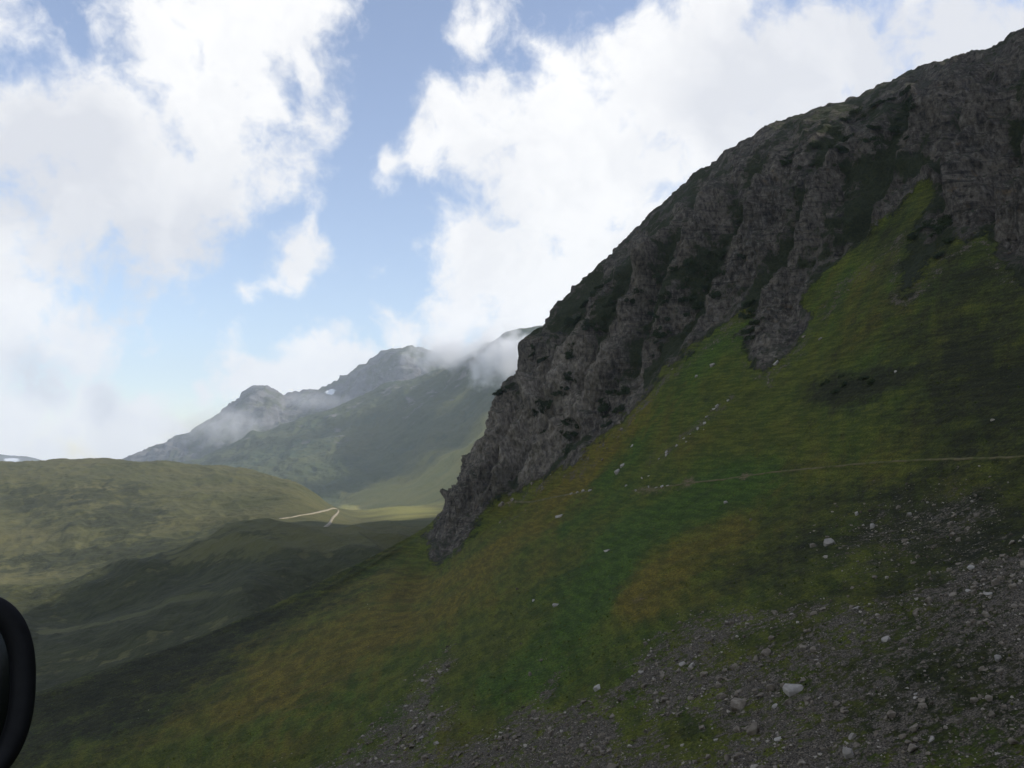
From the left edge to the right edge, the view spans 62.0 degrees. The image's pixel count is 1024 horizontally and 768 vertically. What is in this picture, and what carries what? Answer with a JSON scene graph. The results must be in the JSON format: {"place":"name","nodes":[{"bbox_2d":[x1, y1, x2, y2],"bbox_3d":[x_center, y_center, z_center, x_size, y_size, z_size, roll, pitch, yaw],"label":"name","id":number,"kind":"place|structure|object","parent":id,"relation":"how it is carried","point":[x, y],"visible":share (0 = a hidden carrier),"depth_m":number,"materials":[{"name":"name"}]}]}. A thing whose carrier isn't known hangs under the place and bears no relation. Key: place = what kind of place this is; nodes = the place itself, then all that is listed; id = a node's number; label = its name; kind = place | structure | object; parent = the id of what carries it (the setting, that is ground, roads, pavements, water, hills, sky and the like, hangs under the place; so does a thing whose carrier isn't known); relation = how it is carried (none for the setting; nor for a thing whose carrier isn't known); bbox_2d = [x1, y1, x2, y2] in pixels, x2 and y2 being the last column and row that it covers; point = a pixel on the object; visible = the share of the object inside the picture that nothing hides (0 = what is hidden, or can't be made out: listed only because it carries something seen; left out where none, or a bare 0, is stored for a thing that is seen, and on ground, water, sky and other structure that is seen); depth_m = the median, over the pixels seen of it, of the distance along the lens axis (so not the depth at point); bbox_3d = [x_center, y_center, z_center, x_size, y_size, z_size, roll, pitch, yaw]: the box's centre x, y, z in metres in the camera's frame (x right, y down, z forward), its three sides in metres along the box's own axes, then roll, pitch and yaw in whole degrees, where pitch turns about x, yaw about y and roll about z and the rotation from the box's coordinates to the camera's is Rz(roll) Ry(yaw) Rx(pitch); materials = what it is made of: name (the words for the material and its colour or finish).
{"place":"outdoors","nodes":[
{"label":"outdoors","id":0,"kind":"place"},
{"bbox_2d":[0,454,39,461],"bbox_3d":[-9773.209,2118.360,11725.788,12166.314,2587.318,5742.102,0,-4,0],"label":"distant ridge","id":1,"kind":"structure","parent":0,"point":[12,458],"depth_m":10283.91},
{"bbox_2d":[0,458,443,691],"bbox_3d":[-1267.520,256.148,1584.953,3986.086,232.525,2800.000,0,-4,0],"label":"valley terrain","id":2,"kind":"structure","parent":0,"point":[105,563],"depth_m":639.20,"materials":[{"name":"plant"}]},
{"bbox_2d":[122,345,450,461],"bbox_3d":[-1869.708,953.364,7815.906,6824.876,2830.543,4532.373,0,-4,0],"label":"mountain","id":3,"kind":"structure","parent":0,"point":[260,408],"depth_m":6783.31,"materials":[{"name":"stone"}]},
{"bbox_2d":[279,508,338,526],"bbox_3d":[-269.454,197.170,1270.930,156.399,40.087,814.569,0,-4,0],"label":"mountain road","id":4,"kind":"structure","parent":0,"point":[331,520],"depth_m":1113.65,"materials":[{"name":"gravel"}]},
{"bbox_2d":[181,326,542,509],"bbox_3d":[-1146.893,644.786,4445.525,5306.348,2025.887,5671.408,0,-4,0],"label":"mountain","id":5,"kind":"structure","parent":0,"point":[410,442],"depth_m":4169.71,"materials":[{"name":"plant"}]},
{"bbox_2d":[0,0,1023,459],"label":"sky","id":6,"kind":"structure","parent":0,"point":[203,203],"materials":[{"name":"blue"}]},
{"bbox_2d":[10,178,1023,767],"bbox_3d":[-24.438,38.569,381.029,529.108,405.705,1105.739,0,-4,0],"label":"grassy slope","id":7,"kind":"structure","parent":0,"point":[968,358],"depth_m":194.60,"materials":[{"name":"plant"}]},
{"bbox_2d":[0,597,35,767],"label":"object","id":8,"kind":"object","parent":7,"relation":"on","point":[17,676],"visible":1,"depth_m":0.90,"materials":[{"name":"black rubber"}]},
{"bbox_2d":[427,712,435,718],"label":"boulder","id":9,"kind":"object","parent":7,"relation":"on","point":[431,715],"visible":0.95,"depth_m":156.41,"materials":[{"name":"grey stone"}]},
{"bbox_2d":[13,198,1023,767],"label":"grass tussocks","id":10,"kind":"object","parent":7,"relation":"on","point":[671,574],"depth_m":178.26,"materials":[{"name":"plant"}]},
{"bbox_2d":[500,491,587,507],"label":"footpath","id":11,"kind":"structure","parent":7,"relation":"on","point":[540,499],"depth_m":389.18,"materials":[{"name":"soil"}]},
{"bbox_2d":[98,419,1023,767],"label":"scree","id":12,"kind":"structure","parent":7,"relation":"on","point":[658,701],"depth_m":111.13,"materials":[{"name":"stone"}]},
{"bbox_2d":[593,684,599,691],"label":"boulder","id":13,"kind":"object","parent":7,"relation":"on","point":[596,688],"visible":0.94,"depth_m":130.82,"materials":[{"name":"stone"}]},
{"bbox_2d":[700,671,707,676],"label":"stone","id":14,"kind":"object","parent":7,"relation":"on","point":[703,673],"visible":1,"depth_m":116.27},
{"bbox_2d":[716,693,726,699],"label":"stone","id":15,"kind":"object","parent":7,"relation":"on","point":[722,694],"visible":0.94,"depth_m":106.78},
{"bbox_2d":[724,754,729,761],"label":"stone","id":16,"kind":"object","parent":7,"relation":"on","point":[726,757],"visible":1,"depth_m":88.53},
{"bbox_2d":[731,754,738,759],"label":"stone","id":17,"kind":"object","parent":7,"relation":"on","point":[735,756],"visible":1,"depth_m":87.50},
{"bbox_2d":[730,697,745,711],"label":"boulder","id":18,"kind":"object","parent":7,"relation":"on","point":[737,704],"visible":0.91,"depth_m":101.25,"materials":[{"name":"grey stone"}]},
{"bbox_2d":[742,314,755,318],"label":"alder shrub","id":19,"kind":"object","parent":7,"relation":"on","point":[746,316],"visible":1,"depth_m":349.06,"materials":[{"name":"green plant"}]},
{"bbox_2d":[746,722,759,735],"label":"boulder","id":20,"kind":"object","parent":7,"relation":"on","point":[753,728],"visible":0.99,"depth_m":92.91,"materials":[{"name":"grey stone"}]},
{"bbox_2d":[761,648,771,656],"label":"boulder","id":21,"kind":"object","parent":7,"relation":"on","point":[766,652],"visible":1,"depth_m":112.91,"materials":[{"name":"grey stone"}]},
{"bbox_2d":[766,684,774,690],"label":"stone","id":22,"kind":"object","parent":7,"relation":"on","point":[770,687],"visible":1,"depth_m":101.90,"materials":[{"name":"stone"}]},
{"bbox_2d":[785,699,791,704],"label":"stone","id":23,"kind":"object","parent":7,"relation":"on","point":[788,701],"visible":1,"depth_m":95.83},
{"bbox_2d":[782,683,803,696],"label":"boulder","id":24,"kind":"object","parent":7,"relation":"on","point":[789,690],"visible":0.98,"depth_m":98.34,"materials":[{"name":"stone"}]},
{"bbox_2d":[797,759,804,765],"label":"stone","id":25,"kind":"object","parent":7,"relation":"on","point":[800,762],"visible":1,"depth_m":80.68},
{"bbox_2d":[803,696,811,701],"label":"stone","id":26,"kind":"object","parent":7,"relation":"on","point":[808,698],"visible":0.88,"depth_m":94.36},
{"bbox_2d":[631,455,1023,491],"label":"footpath","id":27,"kind":"structure","parent":7,"relation":"on","point":[958,459],"depth_m":195.72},
{"bbox_2d":[823,538,835,545],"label":"boulder","id":28,"kind":"object","parent":7,"relation":"on","point":[828,541],"visible":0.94,"depth_m":154.51,"materials":[{"name":"stone"}]},
{"bbox_2d":[833,701,840,706],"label":"stone","id":29,"kind":"object","parent":7,"relation":"on","point":[836,703],"visible":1,"depth_m":88.93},
{"bbox_2d":[842,747,853,758],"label":"boulder","id":30,"kind":"object","parent":7,"relation":"on","point":[847,752],"visible":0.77,"depth_m":77.50,"materials":[{"name":"stone"}]},
{"bbox_2d":[848,733,856,739],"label":"stone","id":31,"kind":"object","parent":7,"relation":"on","point":[852,736],"visible":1,"depth_m":81.20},
{"bbox_2d":[867,378,875,384],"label":"alder shrub","id":32,"kind":"object","parent":7,"relation":"on","point":[870,381],"visible":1,"depth_m":236.44,"materials":[{"name":"green plant"}]},
{"bbox_2d":[881,636,890,641],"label":"stone","id":33,"kind":"object","parent":7,"relation":"on","point":[885,639],"visible":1,"depth_m":99.59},
{"bbox_2d":[886,710,895,717],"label":"stone","id":34,"kind":"object","parent":7,"relation":"on","point":[890,713],"visible":1,"depth_m":80.49,"materials":[{"name":"stone"}]},
{"bbox_2d":[898,733,905,738],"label":"stone","id":35,"kind":"object","parent":7,"relation":"on","point":[901,736],"visible":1,"depth_m":76.53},
{"bbox_2d":[907,743,917,751],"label":"stone","id":36,"kind":"object","parent":7,"relation":"on","point":[912,747],"visible":1,"depth_m":73.40,"materials":[{"name":"stone"}]},
{"bbox_2d":[909,723,918,731],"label":"stone","id":37,"kind":"object","parent":7,"relation":"on","point":[914,727],"visible":1,"depth_m":76.39,"materials":[{"name":"stone"}]},
{"bbox_2d":[918,698,924,702],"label":"stone","id":38,"kind":"object","parent":7,"relation":"on","point":[921,700],"visible":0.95,"depth_m":80.43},
{"bbox_2d":[918,703,926,708],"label":"stone","id":39,"kind":"object","parent":7,"relation":"on","point":[923,705],"visible":1,"depth_m":79.32,"materials":[{"name":"stone"}]},
{"bbox_2d":[924,596,931,602],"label":"stone","id":40,"kind":"object","parent":7,"relation":"on","point":[928,599],"visible":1,"depth_m":104.39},
{"bbox_2d":[932,251,944,258],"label":"alder shrub","id":41,"kind":"object","parent":7,"relation":"on","point":[939,254],"visible":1,"depth_m":271.77,"materials":[{"name":"green plant"}]},
{"bbox_2d":[970,697,978,702],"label":"stone","id":42,"kind":"object","parent":7,"relation":"on","point":[974,699],"visible":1,"depth_m":76.12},
{"bbox_2d":[981,611,989,616],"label":"stone","id":43,"kind":"object","parent":7,"relation":"on","point":[985,613],"visible":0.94,"depth_m":92.94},
{"bbox_2d":[984,695,992,701],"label":"stone","id":44,"kind":"object","parent":7,"relation":"on","point":[988,698],"visible":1,"depth_m":74.87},
{"bbox_2d":[988,710,994,716],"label":"stone","id":45,"kind":"object","parent":7,"relation":"on","point":[991,713],"visible":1,"depth_m":72.66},
{"bbox_2d":[991,578,999,585],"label":"stone","id":46,"kind":"object","parent":7,"relation":"on","point":[995,582],"visible":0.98,"depth_m":99.88,"materials":[{"name":"stone"}]},
{"bbox_2d":[994,654,1001,661],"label":"boulder","id":47,"kind":"object","parent":7,"relation":"on","point":[998,658],"visible":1,"depth_m":81.39,"materials":[{"name":"stone"}]},
{"bbox_2d":[1007,737,1018,743],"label":"stone","id":48,"kind":"object","parent":7,"relation":"on","point":[1010,740],"visible":1,"depth_m":67.04,"materials":[{"name":"stone"}]},
{"bbox_2d":[1008,583,1017,588],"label":"stone","id":49,"kind":"object","parent":7,"relation":"on","point":[1013,586],"visible":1,"depth_m":95.77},
{"bbox_2d":[422,28,1023,566],"bbox_3d":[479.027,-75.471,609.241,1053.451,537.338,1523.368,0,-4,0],"label":"rocky cliff","id":50,"kind":"structure","parent":0,"point":[790,232],"depth_m":386.07,"materials":[{"name":"stone"}]},
{"bbox_2d":[495,387,506,394],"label":"alder shrub","id":51,"kind":"object","parent":50,"relation":"on","point":[501,390],"visible":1,"depth_m":446.93,"materials":[{"name":"green plant"}]},
{"bbox_2d":[504,382,514,388],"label":"alder shrub","id":52,"kind":"object","parent":50,"relation":"on","point":[508,386],"visible":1,"depth_m":460.28,"materials":[{"name":"green plant"}]},
{"bbox_2d":[536,356,547,362],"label":"alder shrub","id":53,"kind":"object","parent":50,"relation":"on","point":[541,359],"visible":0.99,"depth_m":443.92,"materials":[{"name":"green plant"}]},
{"bbox_2d":[539,400,546,406],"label":"alder shrub","id":54,"kind":"object","parent":50,"relation":"on","point":[542,402],"visible":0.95,"depth_m":425.70,"materials":[{"name":"green plant"}]},
{"bbox_2d":[538,406,549,413],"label":"alder shrub","id":55,"kind":"object","parent":50,"relation":"on","point":[542,410],"visible":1,"depth_m":425.12,"materials":[{"name":"green plant"}]},
{"bbox_2d":[544,399,552,406],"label":"alder shrub","id":56,"kind":"object","parent":50,"relation":"on","point":[550,401],"visible":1,"depth_m":424.03,"materials":[{"name":"green plant"}]},
{"bbox_2d":[551,390,565,395],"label":"alder shrub","id":57,"kind":"object","parent":50,"relation":"on","point":[558,392],"visible":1,"depth_m":423.49,"materials":[{"name":"green plant"}]},
{"bbox_2d":[561,443,573,452],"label":"alder shrub","id":58,"kind":"object","parent":50,"relation":"on","point":[567,449],"visible":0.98,"depth_m":401.83,"materials":[{"name":"green plant"}]},
{"bbox_2d":[564,371,572,380],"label":"alder shrub","id":59,"kind":"object","parent":50,"relation":"on","point":[566,374],"visible":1,"depth_m":425.49,"materials":[{"name":"green plant"}]},
{"bbox_2d":[564,349,573,356],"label":"alder shrub","id":60,"kind":"object","parent":50,"relation":"on","point":[568,354],"visible":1,"depth_m":430.37,"materials":[{"name":"green plant"}]},
{"bbox_2d":[561,420,578,428],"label":"alder shrub","id":61,"kind":"object","parent":50,"relation":"on","point":[566,423],"visible":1,"depth_m":410.27,"materials":[{"name":"green plant"}]},
{"bbox_2d":[563,431,577,438],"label":"alder shrub","id":62,"kind":"object","parent":50,"relation":"on","point":[566,435],"visible":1,"depth_m":407.42,"materials":[{"name":"green plant"}]},
{"bbox_2d":[573,314,581,324],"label":"alder shrub","id":63,"kind":"object","parent":50,"relation":"on","point":[577,318],"visible":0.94,"depth_m":450.15,"materials":[{"name":"green plant"}]},
{"bbox_2d":[583,319,594,326],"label":"alder shrub","id":64,"kind":"object","parent":50,"relation":"on","point":[587,323],"visible":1,"depth_m":427.80,"materials":[{"name":"green plant"}]},
{"bbox_2d":[589,289,598,296],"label":"alder shrub","id":65,"kind":"object","parent":50,"relation":"on","point":[593,293],"visible":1,"depth_m":444.24,"materials":[{"name":"green plant"}]},
{"bbox_2d":[594,327,605,331],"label":"alder shrub","id":66,"kind":"object","parent":50,"relation":"on","point":[598,329],"visible":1,"depth_m":426.00,"materials":[{"name":"green plant"}]},
{"bbox_2d":[597,401,610,412],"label":"alder shrub","id":67,"kind":"object","parent":50,"relation":"on","point":[604,405],"visible":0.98,"depth_m":400.32,"materials":[{"name":"green plant"}]},
{"bbox_2d":[605,389,617,394],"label":"alder shrub","id":68,"kind":"object","parent":50,"relation":"on","point":[608,391],"visible":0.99,"depth_m":403.80,"materials":[{"name":"green plant"}]},
{"bbox_2d":[607,296,618,304],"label":"alder shrub","id":69,"kind":"object","parent":50,"relation":"on","point":[611,301],"visible":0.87,"depth_m":432.52,"materials":[{"name":"green plant"}]},
{"bbox_2d":[612,406,624,413],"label":"alder shrub","id":70,"kind":"object","parent":50,"relation":"on","point":[619,408],"visible":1,"depth_m":385.29,"materials":[{"name":"green plant"}]},
{"bbox_2d":[617,385,629,395],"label":"alder shrub","id":71,"kind":"object","parent":50,"relation":"on","point":[623,391],"visible":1,"depth_m":391.62,"materials":[{"name":"green plant"}]},
{"bbox_2d":[633,288,643,295],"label":"alder shrub","id":72,"kind":"object","parent":50,"relation":"on","point":[637,291],"visible":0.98,"depth_m":419.71,"materials":[{"name":"green plant"}]},
{"bbox_2d":[653,326,661,335],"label":"alder shrub","id":73,"kind":"object","parent":50,"relation":"on","point":[655,332],"visible":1,"depth_m":395.47,"materials":[{"name":"green plant"}]},
{"bbox_2d":[651,332,666,338],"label":"alder shrub","id":74,"kind":"object","parent":50,"relation":"on","point":[659,337],"visible":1,"depth_m":393.34,"materials":[{"name":"green plant"}]},
{"bbox_2d":[652,313,670,320],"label":"alder shrub","id":75,"kind":"object","parent":50,"relation":"on","point":[657,316],"visible":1,"depth_m":397.19,"materials":[{"name":"green plant"}]},
{"bbox_2d":[657,290,671,298],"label":"alder shrub","id":76,"kind":"object","parent":50,"relation":"on","point":[667,293],"visible":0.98,"depth_m":398.94,"materials":[{"name":"green plant"}]},
{"bbox_2d":[659,299,669,305],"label":"alder shrub","id":77,"kind":"object","parent":50,"relation":"on","point":[664,301],"visible":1,"depth_m":397.64,"materials":[{"name":"green plant"}]},
{"bbox_2d":[668,263,677,270],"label":"alder shrub","id":78,"kind":"object","parent":50,"relation":"on","point":[673,268],"visible":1,"depth_m":405.20,"materials":[{"name":"green plant"}]},
{"bbox_2d":[678,296,689,305],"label":"alder shrub","id":79,"kind":"object","parent":50,"relation":"on","point":[684,298],"visible":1,"depth_m":398.25,"materials":[{"name":"green plant"}]},
{"bbox_2d":[683,258,696,264],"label":"alder shrub","id":80,"kind":"object","parent":50,"relation":"on","point":[688,260],"visible":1,"depth_m":402.42,"materials":[{"name":"green plant"}]},
{"bbox_2d":[692,301,704,309],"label":"alder shrub","id":81,"kind":"object","parent":50,"relation":"on","point":[698,304],"visible":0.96,"depth_m":391.28,"materials":[{"name":"green plant"}]},
{"bbox_2d":[699,283,709,291],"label":"alder shrub","id":82,"kind":"object","parent":50,"relation":"on","point":[705,287],"visible":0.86,"depth_m":393.65,"materials":[{"name":"green plant"}]},
{"bbox_2d":[709,289,720,297],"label":"alder shrub","id":83,"kind":"object","parent":50,"relation":"on","point":[713,294],"visible":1,"depth_m":378.19,"materials":[{"name":"green plant"}]},
{"bbox_2d":[708,270,725,276],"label":"alder shrub","id":84,"kind":"object","parent":50,"relation":"on","point":[713,273],"visible":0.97,"depth_m":388.78,"materials":[{"name":"green plant"}]},
{"bbox_2d":[715,249,727,258],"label":"alder shrub","id":85,"kind":"object","parent":50,"relation":"on","point":[721,254],"visible":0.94,"depth_m":394.19,"materials":[{"name":"green plant"}]},
{"bbox_2d":[739,325,754,334],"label":"alder shrub","id":86,"kind":"object","parent":50,"relation":"on","point":[750,330],"visible":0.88,"depth_m":334.82,"materials":[{"name":"green plant"}]},
{"bbox_2d":[741,299,756,306],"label":"alder shrub","id":87,"kind":"object","parent":50,"relation":"on","point":[748,303],"visible":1,"depth_m":355.10,"materials":[{"name":"green plant"}]},
{"bbox_2d":[744,335,755,339],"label":"alder shrub","id":88,"kind":"object","parent":50,"relation":"on","point":[748,337],"visible":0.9,"depth_m":331.88,"materials":[{"name":"green plant"}]},
{"bbox_2d":[780,160,791,165],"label":"alder shrub","id":89,"kind":"object","parent":50,"relation":"on","point":[783,162],"visible":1,"depth_m":394.33,"materials":[{"name":"green plant"}]},
{"bbox_2d":[808,141,820,147],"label":"alder shrub","id":90,"kind":"object","parent":50,"relation":"on","point":[816,146],"visible":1,"depth_m":387.62,"materials":[{"name":"green plant"}]},
{"bbox_2d":[827,144,848,150],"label":"alder shrub","id":91,"kind":"object","parent":50,"relation":"on","point":[839,147],"visible":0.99,"depth_m":365.04,"materials":[{"name":"green plant"}]},
{"bbox_2d":[839,133,854,141],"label":"alder shrub","id":92,"kind":"object","parent":50,"relation":"on","point":[843,139],"visible":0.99,"depth_m":372.13,"materials":[{"name":"green plant"}]},
{"bbox_2d":[848,106,862,114],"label":"alder shrub","id":93,"kind":"object","parent":50,"relation":"on","point":[852,111],"visible":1,"depth_m":396.73,"materials":[{"name":"green plant"}]},
{"bbox_2d":[863,136,880,144],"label":"alder shrub","id":94,"kind":"object","parent":50,"relation":"on","point":[871,139],"visible":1,"depth_m":356.22,"materials":[{"name":"green plant"}]},
{"bbox_2d":[866,124,882,129],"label":"alder shrub","id":95,"kind":"object","parent":50,"relation":"on","point":[872,127],"visible":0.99,"depth_m":361.77,"materials":[{"name":"green plant"}]},
{"bbox_2d":[869,99,886,107],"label":"alder shrub","id":96,"kind":"object","parent":50,"relation":"on","point":[880,101],"visible":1,"depth_m":390.06,"materials":[{"name":"green plant"}]},
{"bbox_2d":[888,125,900,132],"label":"alder shrub","id":97,"kind":"object","parent":50,"relation":"on","point":[895,128],"visible":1,"depth_m":361.63,"materials":[{"name":"green plant"}]},
{"bbox_2d":[899,85,911,96],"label":"alder shrub","id":98,"kind":"object","parent":50,"relation":"on","point":[906,90],"visible":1,"depth_m":375.61,"materials":[{"name":"green plant"}]},
{"bbox_2d":[902,102,915,111],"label":"alder shrub","id":99,"kind":"object","parent":50,"relation":"on","point":[908,106],"visible":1,"depth_m":349.61,"materials":[{"name":"green plant"}]},
{"bbox_2d":[905,92,913,102],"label":"alder shrub","id":100,"kind":"object","parent":50,"relation":"on","point":[909,99],"visible":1,"depth_m":371.27,"materials":[{"name":"green plant"}]},
{"bbox_2d":[906,232,918,239],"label":"alder shrub","id":101,"kind":"object","parent":50,"relation":"on","point":[911,235],"visible":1,"depth_m":295.03,"materials":[{"name":"green plant"}]},
{"bbox_2d":[922,218,935,228],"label":"alder shrub","id":102,"kind":"object","parent":50,"relation":"on","point":[927,225],"visible":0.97,"depth_m":290.42,"materials":[{"name":"green plant"}]},
{"bbox_2d":[933,214,952,228],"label":"alder shrub","id":103,"kind":"object","parent":50,"relation":"on","point":[943,220],"visible":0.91,"depth_m":288.02,"materials":[{"name":"green plant"}]},
{"bbox_2d":[933,222,952,231],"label":"alder shrub","id":104,"kind":"object","parent":50,"relation":"on","point":[944,226],"visible":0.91,"depth_m":282.53,"materials":[{"name":"green plant"}]},
{"bbox_2d":[942,237,953,243],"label":"alder shrub","id":105,"kind":"object","parent":50,"relation":"on","point":[946,240],"visible":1,"depth_m":275.41,"materials":[{"name":"green plant"}]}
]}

